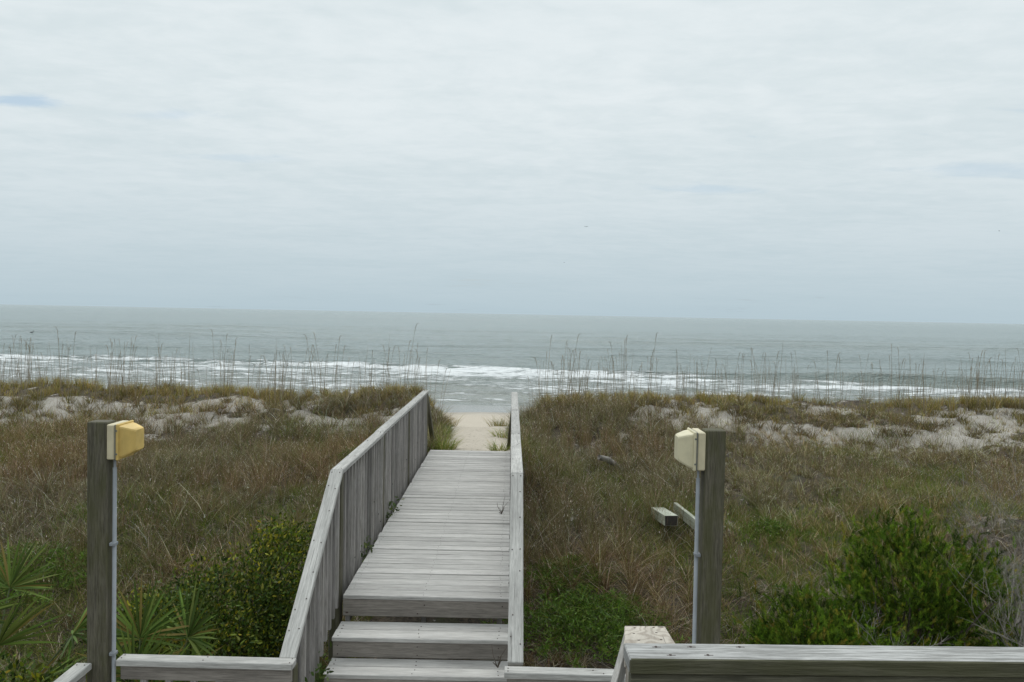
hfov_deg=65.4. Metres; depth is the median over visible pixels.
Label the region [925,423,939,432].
grass tuft
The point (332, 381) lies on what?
sea oats
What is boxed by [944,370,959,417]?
sea oats
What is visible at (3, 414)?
grass tuft
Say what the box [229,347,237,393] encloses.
sea oats
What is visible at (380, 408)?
grass tuft
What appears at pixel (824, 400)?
sea oats
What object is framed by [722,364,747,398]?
sea oats
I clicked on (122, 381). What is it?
sea oats
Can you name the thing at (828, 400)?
sea oats
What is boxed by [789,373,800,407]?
sea oats
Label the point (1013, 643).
juniper shrub
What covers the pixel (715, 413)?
sea oats
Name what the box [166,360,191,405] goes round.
sea oats
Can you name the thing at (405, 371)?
sea oats
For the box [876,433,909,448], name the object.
grass tuft
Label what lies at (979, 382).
sea oats
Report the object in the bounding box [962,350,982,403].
sea oats
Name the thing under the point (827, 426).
grass tuft
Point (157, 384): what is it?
sea oats
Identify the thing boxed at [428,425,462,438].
grass tussock
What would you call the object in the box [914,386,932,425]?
sea oats
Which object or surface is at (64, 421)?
grass tuft
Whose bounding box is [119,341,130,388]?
sea oats
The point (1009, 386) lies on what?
sea oats
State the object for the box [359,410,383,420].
grass tuft
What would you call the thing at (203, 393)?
sea oats
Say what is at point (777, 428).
grass tuft
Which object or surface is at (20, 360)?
sea oats
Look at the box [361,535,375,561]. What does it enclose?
creeping vine
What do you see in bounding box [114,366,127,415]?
sea oats
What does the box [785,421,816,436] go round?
grass tuft
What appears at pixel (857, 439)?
grass tuft
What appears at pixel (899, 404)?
sea oats
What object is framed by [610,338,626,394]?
sea oats
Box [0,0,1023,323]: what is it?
sky
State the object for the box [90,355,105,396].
sea oats
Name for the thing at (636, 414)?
grass tuft
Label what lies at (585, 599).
weed clump
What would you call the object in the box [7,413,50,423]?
grass tuft
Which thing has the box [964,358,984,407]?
sea oats
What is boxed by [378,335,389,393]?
sea oats
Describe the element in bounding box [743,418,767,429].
grass tuft
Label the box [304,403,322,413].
grass tuft
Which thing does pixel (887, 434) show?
grass tuft
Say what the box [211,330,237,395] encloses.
sea oats
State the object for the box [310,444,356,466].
weed clump
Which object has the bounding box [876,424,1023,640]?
bare shrub
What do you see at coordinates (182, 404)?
grass tuft
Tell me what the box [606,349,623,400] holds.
sea oats
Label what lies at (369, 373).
sea oats
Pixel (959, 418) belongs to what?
grass tuft
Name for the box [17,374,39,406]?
sea oats
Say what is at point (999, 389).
sea oats
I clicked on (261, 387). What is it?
sea oats
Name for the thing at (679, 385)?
sea oats
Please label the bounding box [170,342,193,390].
sea oats
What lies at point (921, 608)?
juniper shrub
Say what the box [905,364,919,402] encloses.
sea oats
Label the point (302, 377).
sea oats
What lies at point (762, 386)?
sea oats
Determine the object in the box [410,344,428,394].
sea oats
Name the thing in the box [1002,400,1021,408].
grass tuft
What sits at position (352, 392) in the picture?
sea oats
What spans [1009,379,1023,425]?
sea oats
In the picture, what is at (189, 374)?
sea oats
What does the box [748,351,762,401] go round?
sea oats
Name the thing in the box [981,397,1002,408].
grass tuft
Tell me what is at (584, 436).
brush grass
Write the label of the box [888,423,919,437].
grass tuft
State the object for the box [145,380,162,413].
sea oats
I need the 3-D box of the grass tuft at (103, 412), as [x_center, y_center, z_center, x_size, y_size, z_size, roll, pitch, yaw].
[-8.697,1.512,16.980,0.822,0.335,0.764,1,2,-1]
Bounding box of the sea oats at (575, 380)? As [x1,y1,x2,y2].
[570,349,587,397]
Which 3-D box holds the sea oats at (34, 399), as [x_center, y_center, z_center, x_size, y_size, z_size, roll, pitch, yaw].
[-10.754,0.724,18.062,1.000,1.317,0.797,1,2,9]
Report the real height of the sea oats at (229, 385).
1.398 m
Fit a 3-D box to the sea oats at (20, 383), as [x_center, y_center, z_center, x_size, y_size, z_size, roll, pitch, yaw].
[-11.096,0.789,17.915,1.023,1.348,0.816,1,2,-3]
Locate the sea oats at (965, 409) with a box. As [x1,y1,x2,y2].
[954,366,976,425]
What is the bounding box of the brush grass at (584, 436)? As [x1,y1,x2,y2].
[0,386,1023,655]
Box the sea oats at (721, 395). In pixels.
[717,358,730,410]
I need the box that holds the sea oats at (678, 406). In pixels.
[670,370,687,415]
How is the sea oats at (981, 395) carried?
on the ground at (472, 429)
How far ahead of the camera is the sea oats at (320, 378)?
17.92 m
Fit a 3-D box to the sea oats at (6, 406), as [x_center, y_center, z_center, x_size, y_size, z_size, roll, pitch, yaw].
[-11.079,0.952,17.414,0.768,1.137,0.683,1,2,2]
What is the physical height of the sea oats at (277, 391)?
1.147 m
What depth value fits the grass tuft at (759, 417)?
17.01 m
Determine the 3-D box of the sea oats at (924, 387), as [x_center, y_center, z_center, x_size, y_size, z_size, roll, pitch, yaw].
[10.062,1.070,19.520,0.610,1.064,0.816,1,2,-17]
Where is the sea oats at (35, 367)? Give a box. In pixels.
[24,340,36,387]
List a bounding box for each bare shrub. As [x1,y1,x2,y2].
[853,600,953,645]
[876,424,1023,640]
[931,483,1023,646]
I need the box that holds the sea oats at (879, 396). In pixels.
[875,366,887,411]
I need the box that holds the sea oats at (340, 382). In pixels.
[328,360,348,400]
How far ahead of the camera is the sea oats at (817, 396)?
18.72 m
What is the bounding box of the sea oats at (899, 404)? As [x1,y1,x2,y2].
[890,366,905,422]
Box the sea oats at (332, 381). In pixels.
[319,345,345,399]
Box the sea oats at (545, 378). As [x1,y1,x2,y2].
[532,335,557,402]
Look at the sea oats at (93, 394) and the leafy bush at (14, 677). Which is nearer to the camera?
the leafy bush at (14, 677)
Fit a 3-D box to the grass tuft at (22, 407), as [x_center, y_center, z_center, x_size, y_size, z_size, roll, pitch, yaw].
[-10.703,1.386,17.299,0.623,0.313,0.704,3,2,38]
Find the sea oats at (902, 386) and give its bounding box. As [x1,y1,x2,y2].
[890,360,909,406]
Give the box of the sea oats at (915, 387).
[909,353,935,406]
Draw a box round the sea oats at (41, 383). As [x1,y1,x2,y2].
[30,353,48,399]
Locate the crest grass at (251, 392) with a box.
[1,374,1023,431]
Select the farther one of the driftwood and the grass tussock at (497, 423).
the grass tussock at (497, 423)
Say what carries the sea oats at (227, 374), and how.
on the ground at (472, 429)
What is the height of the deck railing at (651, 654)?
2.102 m
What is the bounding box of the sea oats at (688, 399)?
[680,373,695,410]
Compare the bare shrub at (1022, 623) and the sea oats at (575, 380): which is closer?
the bare shrub at (1022, 623)
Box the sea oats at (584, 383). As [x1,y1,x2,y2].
[564,351,591,399]
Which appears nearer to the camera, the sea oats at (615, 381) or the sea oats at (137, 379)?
the sea oats at (615, 381)
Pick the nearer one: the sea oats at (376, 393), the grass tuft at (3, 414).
the grass tuft at (3, 414)
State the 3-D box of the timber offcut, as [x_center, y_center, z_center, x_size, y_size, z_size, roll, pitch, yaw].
[1.974,2.274,10.358,0.170,0.181,0.662,1,2,-5]
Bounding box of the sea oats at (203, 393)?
[197,369,223,411]
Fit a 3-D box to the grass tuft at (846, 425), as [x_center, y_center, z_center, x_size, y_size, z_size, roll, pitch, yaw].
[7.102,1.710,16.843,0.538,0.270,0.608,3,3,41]
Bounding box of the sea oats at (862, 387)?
[855,355,876,402]
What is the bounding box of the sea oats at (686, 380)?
[684,369,687,397]
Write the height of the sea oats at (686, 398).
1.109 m
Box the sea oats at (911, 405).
[906,379,922,414]
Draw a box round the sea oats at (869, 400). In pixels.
[857,372,877,414]
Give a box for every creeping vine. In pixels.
[305,641,340,681]
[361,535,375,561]
[386,496,404,520]
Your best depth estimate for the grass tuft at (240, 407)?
16.94 m
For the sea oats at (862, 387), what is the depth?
19.99 m
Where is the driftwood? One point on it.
(605, 458)
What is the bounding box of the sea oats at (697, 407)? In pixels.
[690,379,708,417]
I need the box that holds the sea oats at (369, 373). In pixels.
[352,350,376,395]
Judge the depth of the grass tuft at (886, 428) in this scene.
16.36 m
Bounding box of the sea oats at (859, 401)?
[849,378,868,412]
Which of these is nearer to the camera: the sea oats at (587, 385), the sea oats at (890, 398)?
the sea oats at (587, 385)
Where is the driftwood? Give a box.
[597,455,619,468]
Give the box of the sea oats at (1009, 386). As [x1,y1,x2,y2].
[1000,358,1016,406]
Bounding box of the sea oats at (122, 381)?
[111,341,137,395]
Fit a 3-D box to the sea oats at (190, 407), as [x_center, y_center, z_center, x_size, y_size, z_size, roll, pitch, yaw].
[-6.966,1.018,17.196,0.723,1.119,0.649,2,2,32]
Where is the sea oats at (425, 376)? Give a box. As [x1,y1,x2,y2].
[416,348,435,401]
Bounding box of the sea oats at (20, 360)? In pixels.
[12,336,26,379]
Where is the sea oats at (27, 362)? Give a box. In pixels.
[12,338,37,386]
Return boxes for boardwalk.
[279,390,522,681]
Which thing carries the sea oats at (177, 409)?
on the ground at (472, 429)
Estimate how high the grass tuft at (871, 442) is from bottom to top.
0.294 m
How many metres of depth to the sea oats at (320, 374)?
18.97 m
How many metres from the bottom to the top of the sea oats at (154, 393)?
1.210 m
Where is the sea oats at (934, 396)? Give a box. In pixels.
[924,370,941,407]
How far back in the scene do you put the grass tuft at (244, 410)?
16.64 m
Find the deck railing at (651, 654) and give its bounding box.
[611,626,1023,681]
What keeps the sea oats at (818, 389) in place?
on the ground at (472, 429)
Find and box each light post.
[87,420,143,681]
[674,427,725,643]
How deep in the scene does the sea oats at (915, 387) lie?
19.39 m
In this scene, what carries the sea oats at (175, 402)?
on the ground at (472, 429)
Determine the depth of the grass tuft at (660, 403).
17.50 m
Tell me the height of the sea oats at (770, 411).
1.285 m
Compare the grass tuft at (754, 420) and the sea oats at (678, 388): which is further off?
the sea oats at (678, 388)
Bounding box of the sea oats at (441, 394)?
[431,360,449,413]
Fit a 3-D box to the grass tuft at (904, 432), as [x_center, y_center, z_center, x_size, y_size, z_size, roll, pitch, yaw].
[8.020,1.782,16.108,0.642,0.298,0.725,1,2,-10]
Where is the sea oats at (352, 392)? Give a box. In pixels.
[346,363,361,403]
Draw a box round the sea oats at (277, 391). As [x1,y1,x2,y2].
[268,356,288,402]
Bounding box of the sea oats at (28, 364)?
[24,344,32,387]
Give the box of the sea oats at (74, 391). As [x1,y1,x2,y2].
[68,348,91,395]
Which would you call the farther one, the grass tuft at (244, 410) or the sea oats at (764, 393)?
the sea oats at (764, 393)
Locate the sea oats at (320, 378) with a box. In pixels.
[310,351,328,402]
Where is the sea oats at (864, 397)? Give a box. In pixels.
[859,362,883,411]
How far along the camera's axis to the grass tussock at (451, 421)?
16.94 m
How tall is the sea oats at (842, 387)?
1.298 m
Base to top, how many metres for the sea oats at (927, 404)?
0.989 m
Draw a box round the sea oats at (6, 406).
[0,359,10,409]
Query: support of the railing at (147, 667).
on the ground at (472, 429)
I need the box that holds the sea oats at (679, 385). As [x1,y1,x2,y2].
[669,369,684,398]
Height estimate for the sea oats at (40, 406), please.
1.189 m
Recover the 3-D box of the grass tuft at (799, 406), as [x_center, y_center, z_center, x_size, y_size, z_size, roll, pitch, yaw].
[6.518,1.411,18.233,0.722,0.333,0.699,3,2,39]
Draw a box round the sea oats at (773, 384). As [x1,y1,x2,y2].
[763,353,788,399]
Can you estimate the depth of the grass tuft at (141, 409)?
17.27 m
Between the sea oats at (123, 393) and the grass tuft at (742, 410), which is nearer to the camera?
the grass tuft at (742, 410)
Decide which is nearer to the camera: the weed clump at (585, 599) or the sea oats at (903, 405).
the weed clump at (585, 599)
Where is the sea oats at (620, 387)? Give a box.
[610,352,632,403]
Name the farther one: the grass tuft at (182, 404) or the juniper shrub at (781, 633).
the grass tuft at (182, 404)
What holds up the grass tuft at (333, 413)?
on the ground at (472, 429)
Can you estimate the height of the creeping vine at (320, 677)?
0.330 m
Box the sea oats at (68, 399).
[56,328,80,403]
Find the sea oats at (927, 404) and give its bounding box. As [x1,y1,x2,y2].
[918,384,944,411]
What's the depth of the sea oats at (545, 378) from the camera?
18.05 m
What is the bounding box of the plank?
[673,502,694,529]
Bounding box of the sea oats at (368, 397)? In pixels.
[352,350,374,401]
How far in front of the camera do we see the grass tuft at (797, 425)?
16.43 m
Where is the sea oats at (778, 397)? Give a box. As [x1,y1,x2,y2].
[768,347,788,412]
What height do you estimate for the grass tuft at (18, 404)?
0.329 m
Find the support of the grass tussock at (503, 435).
on the ground at (472, 429)
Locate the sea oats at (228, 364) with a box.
[221,337,239,390]
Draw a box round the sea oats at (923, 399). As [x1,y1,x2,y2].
[915,360,938,416]
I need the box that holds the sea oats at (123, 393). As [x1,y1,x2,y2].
[110,335,137,395]
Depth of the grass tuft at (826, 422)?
16.83 m
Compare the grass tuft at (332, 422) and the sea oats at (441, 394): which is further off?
the sea oats at (441, 394)
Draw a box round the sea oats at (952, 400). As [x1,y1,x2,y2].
[945,364,962,417]
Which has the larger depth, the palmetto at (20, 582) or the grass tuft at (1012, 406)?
the grass tuft at (1012, 406)
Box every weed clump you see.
[0,540,143,604]
[86,590,218,644]
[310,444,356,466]
[479,584,739,667]
[523,551,641,599]
[739,513,817,541]
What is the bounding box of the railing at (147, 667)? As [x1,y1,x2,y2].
[54,654,625,681]
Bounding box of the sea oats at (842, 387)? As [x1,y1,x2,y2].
[835,355,852,401]
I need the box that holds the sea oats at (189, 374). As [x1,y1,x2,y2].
[189,343,197,389]
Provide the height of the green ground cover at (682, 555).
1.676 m
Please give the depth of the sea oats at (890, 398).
20.22 m
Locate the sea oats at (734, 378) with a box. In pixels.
[723,353,742,397]
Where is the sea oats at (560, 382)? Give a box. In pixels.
[546,342,566,403]
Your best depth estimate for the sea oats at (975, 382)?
19.02 m
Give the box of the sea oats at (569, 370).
[557,335,578,401]
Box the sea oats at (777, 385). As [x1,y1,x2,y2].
[772,361,785,401]
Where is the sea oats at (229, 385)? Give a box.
[218,344,235,402]
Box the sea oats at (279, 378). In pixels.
[268,352,288,398]
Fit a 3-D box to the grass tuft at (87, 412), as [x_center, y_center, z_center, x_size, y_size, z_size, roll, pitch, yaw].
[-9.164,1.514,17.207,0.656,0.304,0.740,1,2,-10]
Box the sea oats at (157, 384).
[143,345,167,408]
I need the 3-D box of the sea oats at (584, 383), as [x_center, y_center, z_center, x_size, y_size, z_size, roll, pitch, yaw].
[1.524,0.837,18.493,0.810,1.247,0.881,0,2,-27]
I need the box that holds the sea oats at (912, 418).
[899,356,921,421]
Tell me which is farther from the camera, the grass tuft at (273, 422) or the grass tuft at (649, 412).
the grass tuft at (649, 412)
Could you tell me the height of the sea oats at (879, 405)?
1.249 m
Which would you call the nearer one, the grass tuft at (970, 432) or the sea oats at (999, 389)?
the grass tuft at (970, 432)
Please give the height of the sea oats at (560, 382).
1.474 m
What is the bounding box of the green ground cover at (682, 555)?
[0,407,1023,681]
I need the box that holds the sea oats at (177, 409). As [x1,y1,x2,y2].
[166,371,185,413]
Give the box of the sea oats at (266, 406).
[258,375,279,408]
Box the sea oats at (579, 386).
[564,348,588,407]
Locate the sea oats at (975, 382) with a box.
[966,352,986,401]
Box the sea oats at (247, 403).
[235,345,256,408]
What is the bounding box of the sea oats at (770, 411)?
[763,358,779,412]
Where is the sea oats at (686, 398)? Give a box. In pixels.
[680,365,696,412]
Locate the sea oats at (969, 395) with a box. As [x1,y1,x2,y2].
[961,373,979,408]
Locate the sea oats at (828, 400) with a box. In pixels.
[822,373,838,416]
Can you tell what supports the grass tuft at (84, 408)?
on the ground at (472, 429)
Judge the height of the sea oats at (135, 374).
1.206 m
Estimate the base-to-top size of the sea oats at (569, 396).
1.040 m
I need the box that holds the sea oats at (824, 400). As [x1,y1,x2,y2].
[816,352,839,405]
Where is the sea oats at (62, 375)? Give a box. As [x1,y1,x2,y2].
[51,345,70,386]
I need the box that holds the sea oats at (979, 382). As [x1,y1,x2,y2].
[970,356,991,397]
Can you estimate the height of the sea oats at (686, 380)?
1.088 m
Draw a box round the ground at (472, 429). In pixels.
[0,383,1023,681]
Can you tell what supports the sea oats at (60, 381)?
on the ground at (472, 429)
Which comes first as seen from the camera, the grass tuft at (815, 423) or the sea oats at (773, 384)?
the grass tuft at (815, 423)
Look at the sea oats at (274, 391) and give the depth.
17.37 m
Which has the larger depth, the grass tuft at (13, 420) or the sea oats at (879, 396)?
the sea oats at (879, 396)
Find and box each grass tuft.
[0,401,27,418]
[0,408,12,418]
[4,417,39,425]
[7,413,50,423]
[10,398,31,411]
[11,397,32,409]
[28,405,52,417]
[51,411,81,427]
[68,403,98,412]
[77,404,99,417]
[90,404,114,418]
[134,402,145,413]
[170,398,197,411]
[191,411,215,423]
[209,405,231,414]
[233,403,247,410]
[234,404,257,416]
[261,418,289,428]
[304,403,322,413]
[323,416,344,428]
[325,409,342,417]
[330,412,350,419]
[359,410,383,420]
[371,398,387,413]
[625,405,649,417]
[638,403,661,417]
[646,397,669,408]
[719,403,746,416]
[730,411,750,425]
[734,405,753,415]
[739,412,765,423]
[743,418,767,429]
[750,407,776,420]
[763,419,790,431]
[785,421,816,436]
[786,418,810,429]
[790,397,818,410]
[791,398,805,409]
[800,426,822,439]
[805,415,828,426]
[812,405,834,414]
[817,416,834,427]
[817,420,836,430]
[841,420,859,427]
[843,431,870,444]
[857,434,882,446]
[866,423,893,437]
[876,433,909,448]
[877,420,901,433]
[880,426,896,437]
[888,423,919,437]
[890,417,910,426]
[899,425,920,436]
[906,416,934,429]
[925,415,954,428]
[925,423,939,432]
[949,410,970,421]
[956,426,981,436]
[959,400,982,410]
[962,423,990,434]
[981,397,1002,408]
[1000,407,1018,416]
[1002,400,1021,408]
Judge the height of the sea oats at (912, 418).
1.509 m
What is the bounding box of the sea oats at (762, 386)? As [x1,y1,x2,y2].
[750,348,778,412]
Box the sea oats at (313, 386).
[298,359,318,399]
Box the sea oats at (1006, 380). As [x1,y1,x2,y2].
[998,353,1014,400]
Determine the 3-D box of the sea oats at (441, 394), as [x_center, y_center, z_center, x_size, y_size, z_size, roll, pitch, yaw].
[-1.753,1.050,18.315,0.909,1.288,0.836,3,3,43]
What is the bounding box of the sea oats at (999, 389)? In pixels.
[990,361,1007,403]
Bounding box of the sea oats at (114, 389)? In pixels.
[85,352,122,414]
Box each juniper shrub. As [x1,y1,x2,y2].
[732,572,905,645]
[791,504,1023,646]
[956,591,1023,646]
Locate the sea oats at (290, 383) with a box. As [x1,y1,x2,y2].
[284,346,309,403]
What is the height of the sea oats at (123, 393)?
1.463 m
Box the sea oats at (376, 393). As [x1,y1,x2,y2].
[370,362,383,406]
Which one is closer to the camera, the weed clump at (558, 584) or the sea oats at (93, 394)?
the weed clump at (558, 584)
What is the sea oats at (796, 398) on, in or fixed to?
on the ground at (472, 429)
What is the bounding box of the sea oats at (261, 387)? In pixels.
[252,360,278,399]
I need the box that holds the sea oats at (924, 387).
[915,363,926,401]
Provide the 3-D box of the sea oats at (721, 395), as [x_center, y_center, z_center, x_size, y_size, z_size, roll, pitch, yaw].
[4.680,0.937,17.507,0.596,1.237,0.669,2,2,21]
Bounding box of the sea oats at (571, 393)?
[559,368,584,408]
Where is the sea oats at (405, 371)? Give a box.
[391,323,418,397]
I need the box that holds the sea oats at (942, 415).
[935,381,961,417]
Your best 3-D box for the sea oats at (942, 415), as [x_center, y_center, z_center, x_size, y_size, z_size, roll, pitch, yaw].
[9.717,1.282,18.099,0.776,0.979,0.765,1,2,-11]
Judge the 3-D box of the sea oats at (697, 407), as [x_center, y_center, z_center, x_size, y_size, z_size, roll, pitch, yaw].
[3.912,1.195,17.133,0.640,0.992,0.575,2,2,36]
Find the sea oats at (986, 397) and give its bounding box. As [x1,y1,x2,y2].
[976,368,994,409]
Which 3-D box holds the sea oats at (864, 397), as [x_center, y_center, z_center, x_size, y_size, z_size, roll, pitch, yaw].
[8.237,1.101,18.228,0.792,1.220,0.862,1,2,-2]
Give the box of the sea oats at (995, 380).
[983,353,999,400]
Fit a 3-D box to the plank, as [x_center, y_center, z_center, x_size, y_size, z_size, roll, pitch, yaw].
[2.284,2.291,10.283,0.050,0.188,1.020,1,2,-9]
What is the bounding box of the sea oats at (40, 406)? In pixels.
[22,357,49,409]
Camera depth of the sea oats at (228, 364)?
19.36 m
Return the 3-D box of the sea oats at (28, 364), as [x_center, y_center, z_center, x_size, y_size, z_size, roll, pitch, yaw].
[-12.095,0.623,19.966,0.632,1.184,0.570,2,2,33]
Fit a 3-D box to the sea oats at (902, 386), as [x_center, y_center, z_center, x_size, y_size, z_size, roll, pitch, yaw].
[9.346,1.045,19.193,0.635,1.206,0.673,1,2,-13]
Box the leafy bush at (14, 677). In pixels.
[0,646,75,681]
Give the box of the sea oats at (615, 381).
[610,357,625,401]
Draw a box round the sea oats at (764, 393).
[756,371,770,403]
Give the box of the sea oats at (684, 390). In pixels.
[676,373,695,400]
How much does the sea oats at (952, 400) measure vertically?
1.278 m
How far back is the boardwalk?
6.16 m
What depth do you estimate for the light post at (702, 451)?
4.64 m
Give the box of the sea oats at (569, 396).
[560,368,573,407]
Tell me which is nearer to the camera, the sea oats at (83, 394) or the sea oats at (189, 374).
the sea oats at (83, 394)
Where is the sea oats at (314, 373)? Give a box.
[303,334,328,404]
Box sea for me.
[0,304,1023,405]
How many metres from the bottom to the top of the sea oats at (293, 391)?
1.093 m
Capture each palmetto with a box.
[0,534,119,681]
[74,575,222,681]
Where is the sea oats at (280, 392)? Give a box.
[271,361,286,403]
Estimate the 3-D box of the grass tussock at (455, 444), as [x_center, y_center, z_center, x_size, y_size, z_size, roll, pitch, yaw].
[-1.085,1.610,12.809,0.860,0.340,0.900,2,2,33]
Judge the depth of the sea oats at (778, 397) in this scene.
17.58 m
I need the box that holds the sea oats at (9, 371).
[2,335,20,386]
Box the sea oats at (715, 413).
[706,372,721,416]
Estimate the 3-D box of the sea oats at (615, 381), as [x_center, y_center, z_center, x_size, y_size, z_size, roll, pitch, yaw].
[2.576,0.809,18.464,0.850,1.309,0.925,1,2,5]
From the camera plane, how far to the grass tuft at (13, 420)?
15.83 m
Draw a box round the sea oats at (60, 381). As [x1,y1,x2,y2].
[49,340,76,396]
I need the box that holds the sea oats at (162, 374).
[149,333,172,388]
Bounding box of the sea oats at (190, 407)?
[176,369,194,412]
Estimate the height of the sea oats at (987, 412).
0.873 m
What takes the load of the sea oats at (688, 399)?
on the ground at (472, 429)
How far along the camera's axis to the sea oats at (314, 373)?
17.73 m
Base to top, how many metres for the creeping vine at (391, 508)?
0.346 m
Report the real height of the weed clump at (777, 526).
0.303 m
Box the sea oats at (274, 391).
[262,355,293,407]
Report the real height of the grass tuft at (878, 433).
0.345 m
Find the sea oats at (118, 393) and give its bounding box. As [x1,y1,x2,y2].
[112,362,129,399]
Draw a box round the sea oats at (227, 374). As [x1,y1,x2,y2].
[206,350,235,388]
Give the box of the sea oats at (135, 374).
[133,345,147,390]
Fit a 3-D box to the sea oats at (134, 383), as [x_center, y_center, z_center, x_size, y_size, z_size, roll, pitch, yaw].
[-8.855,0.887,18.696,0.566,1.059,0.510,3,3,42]
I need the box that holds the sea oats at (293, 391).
[286,363,305,405]
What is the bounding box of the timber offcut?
[651,507,677,525]
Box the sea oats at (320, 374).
[313,334,341,396]
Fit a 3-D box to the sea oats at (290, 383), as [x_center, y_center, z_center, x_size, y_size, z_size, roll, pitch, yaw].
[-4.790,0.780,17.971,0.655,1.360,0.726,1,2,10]
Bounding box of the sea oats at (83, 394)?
[77,355,93,407]
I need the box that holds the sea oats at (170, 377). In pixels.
[154,350,178,387]
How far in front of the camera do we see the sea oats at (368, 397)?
18.11 m
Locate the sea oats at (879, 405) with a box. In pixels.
[874,360,890,409]
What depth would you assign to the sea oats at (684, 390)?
18.93 m
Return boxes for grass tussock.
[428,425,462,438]
[429,431,462,449]
[443,415,459,425]
[481,414,508,426]
[485,437,509,450]
[488,429,526,438]
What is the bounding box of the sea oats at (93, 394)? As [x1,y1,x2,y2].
[76,351,105,403]
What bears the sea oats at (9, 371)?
on the ground at (472, 429)
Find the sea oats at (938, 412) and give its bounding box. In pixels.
[924,371,948,415]
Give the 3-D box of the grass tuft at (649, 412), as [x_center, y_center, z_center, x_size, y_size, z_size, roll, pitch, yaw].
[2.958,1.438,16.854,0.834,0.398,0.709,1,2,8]
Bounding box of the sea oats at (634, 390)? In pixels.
[624,365,641,411]
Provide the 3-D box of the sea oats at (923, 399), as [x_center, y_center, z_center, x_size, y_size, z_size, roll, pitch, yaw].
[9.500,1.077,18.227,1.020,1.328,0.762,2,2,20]
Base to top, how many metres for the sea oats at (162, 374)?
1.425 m
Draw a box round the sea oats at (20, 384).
[9,355,27,399]
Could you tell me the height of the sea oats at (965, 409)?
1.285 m
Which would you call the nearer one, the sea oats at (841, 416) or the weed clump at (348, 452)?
the weed clump at (348, 452)
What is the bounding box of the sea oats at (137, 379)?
[125,357,142,390]
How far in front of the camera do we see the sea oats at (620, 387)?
18.10 m
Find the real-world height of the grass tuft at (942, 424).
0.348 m
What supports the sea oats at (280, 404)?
on the ground at (472, 429)
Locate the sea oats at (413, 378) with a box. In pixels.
[401,349,419,393]
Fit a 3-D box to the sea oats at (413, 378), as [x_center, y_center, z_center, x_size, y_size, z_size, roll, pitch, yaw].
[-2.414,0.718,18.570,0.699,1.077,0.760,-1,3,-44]
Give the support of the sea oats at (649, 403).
on the ground at (472, 429)
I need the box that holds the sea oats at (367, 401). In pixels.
[361,374,373,412]
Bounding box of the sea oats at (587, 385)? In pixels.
[582,369,598,401]
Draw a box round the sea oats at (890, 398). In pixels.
[880,344,902,403]
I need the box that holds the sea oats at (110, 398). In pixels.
[99,342,121,401]
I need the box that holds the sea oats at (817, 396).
[812,370,830,406]
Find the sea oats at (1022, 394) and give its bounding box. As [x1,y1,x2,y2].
[1016,363,1023,409]
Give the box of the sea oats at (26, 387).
[15,360,33,404]
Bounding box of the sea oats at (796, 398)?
[789,350,808,401]
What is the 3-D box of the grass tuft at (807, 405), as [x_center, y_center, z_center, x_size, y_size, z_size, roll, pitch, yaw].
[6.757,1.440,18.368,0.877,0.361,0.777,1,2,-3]
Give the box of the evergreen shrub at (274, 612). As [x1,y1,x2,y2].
[60,508,328,681]
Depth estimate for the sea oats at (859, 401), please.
18.10 m
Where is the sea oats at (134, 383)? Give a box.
[129,358,141,400]
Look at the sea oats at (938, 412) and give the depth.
18.24 m
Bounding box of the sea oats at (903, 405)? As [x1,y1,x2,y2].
[884,358,910,408]
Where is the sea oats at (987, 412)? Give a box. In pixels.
[976,382,998,415]
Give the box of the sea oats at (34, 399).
[22,344,51,401]
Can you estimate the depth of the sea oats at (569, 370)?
18.27 m
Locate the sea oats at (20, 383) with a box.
[3,349,29,404]
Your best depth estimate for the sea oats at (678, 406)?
17.11 m
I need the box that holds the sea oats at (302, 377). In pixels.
[290,345,312,397]
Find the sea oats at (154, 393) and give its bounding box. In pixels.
[146,360,163,402]
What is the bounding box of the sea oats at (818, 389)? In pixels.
[809,362,831,402]
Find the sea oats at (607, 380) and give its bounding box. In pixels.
[601,357,610,400]
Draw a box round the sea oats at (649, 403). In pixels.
[632,334,657,405]
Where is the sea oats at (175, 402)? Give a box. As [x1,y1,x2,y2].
[161,362,176,405]
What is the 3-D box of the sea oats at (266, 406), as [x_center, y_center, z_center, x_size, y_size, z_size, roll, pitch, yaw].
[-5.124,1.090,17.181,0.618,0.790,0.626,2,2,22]
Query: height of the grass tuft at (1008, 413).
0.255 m
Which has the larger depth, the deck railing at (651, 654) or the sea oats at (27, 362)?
the sea oats at (27, 362)
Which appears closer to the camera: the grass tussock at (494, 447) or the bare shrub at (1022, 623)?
the bare shrub at (1022, 623)
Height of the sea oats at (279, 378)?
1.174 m
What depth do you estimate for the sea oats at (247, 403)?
17.46 m
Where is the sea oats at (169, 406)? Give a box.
[156,383,175,413]
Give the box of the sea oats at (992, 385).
[980,361,1003,399]
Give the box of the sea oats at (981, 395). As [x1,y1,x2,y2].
[967,366,988,411]
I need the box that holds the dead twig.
[491,644,506,667]
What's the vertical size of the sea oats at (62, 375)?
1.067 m
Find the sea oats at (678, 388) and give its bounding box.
[670,349,689,399]
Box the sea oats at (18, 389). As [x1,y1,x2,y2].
[13,368,28,402]
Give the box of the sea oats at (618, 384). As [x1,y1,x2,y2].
[610,343,630,404]
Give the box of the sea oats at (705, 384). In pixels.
[701,347,714,399]
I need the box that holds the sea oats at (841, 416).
[830,357,854,421]
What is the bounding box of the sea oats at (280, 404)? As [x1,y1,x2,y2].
[268,362,288,408]
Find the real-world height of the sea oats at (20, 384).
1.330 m
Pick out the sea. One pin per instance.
(487, 359)

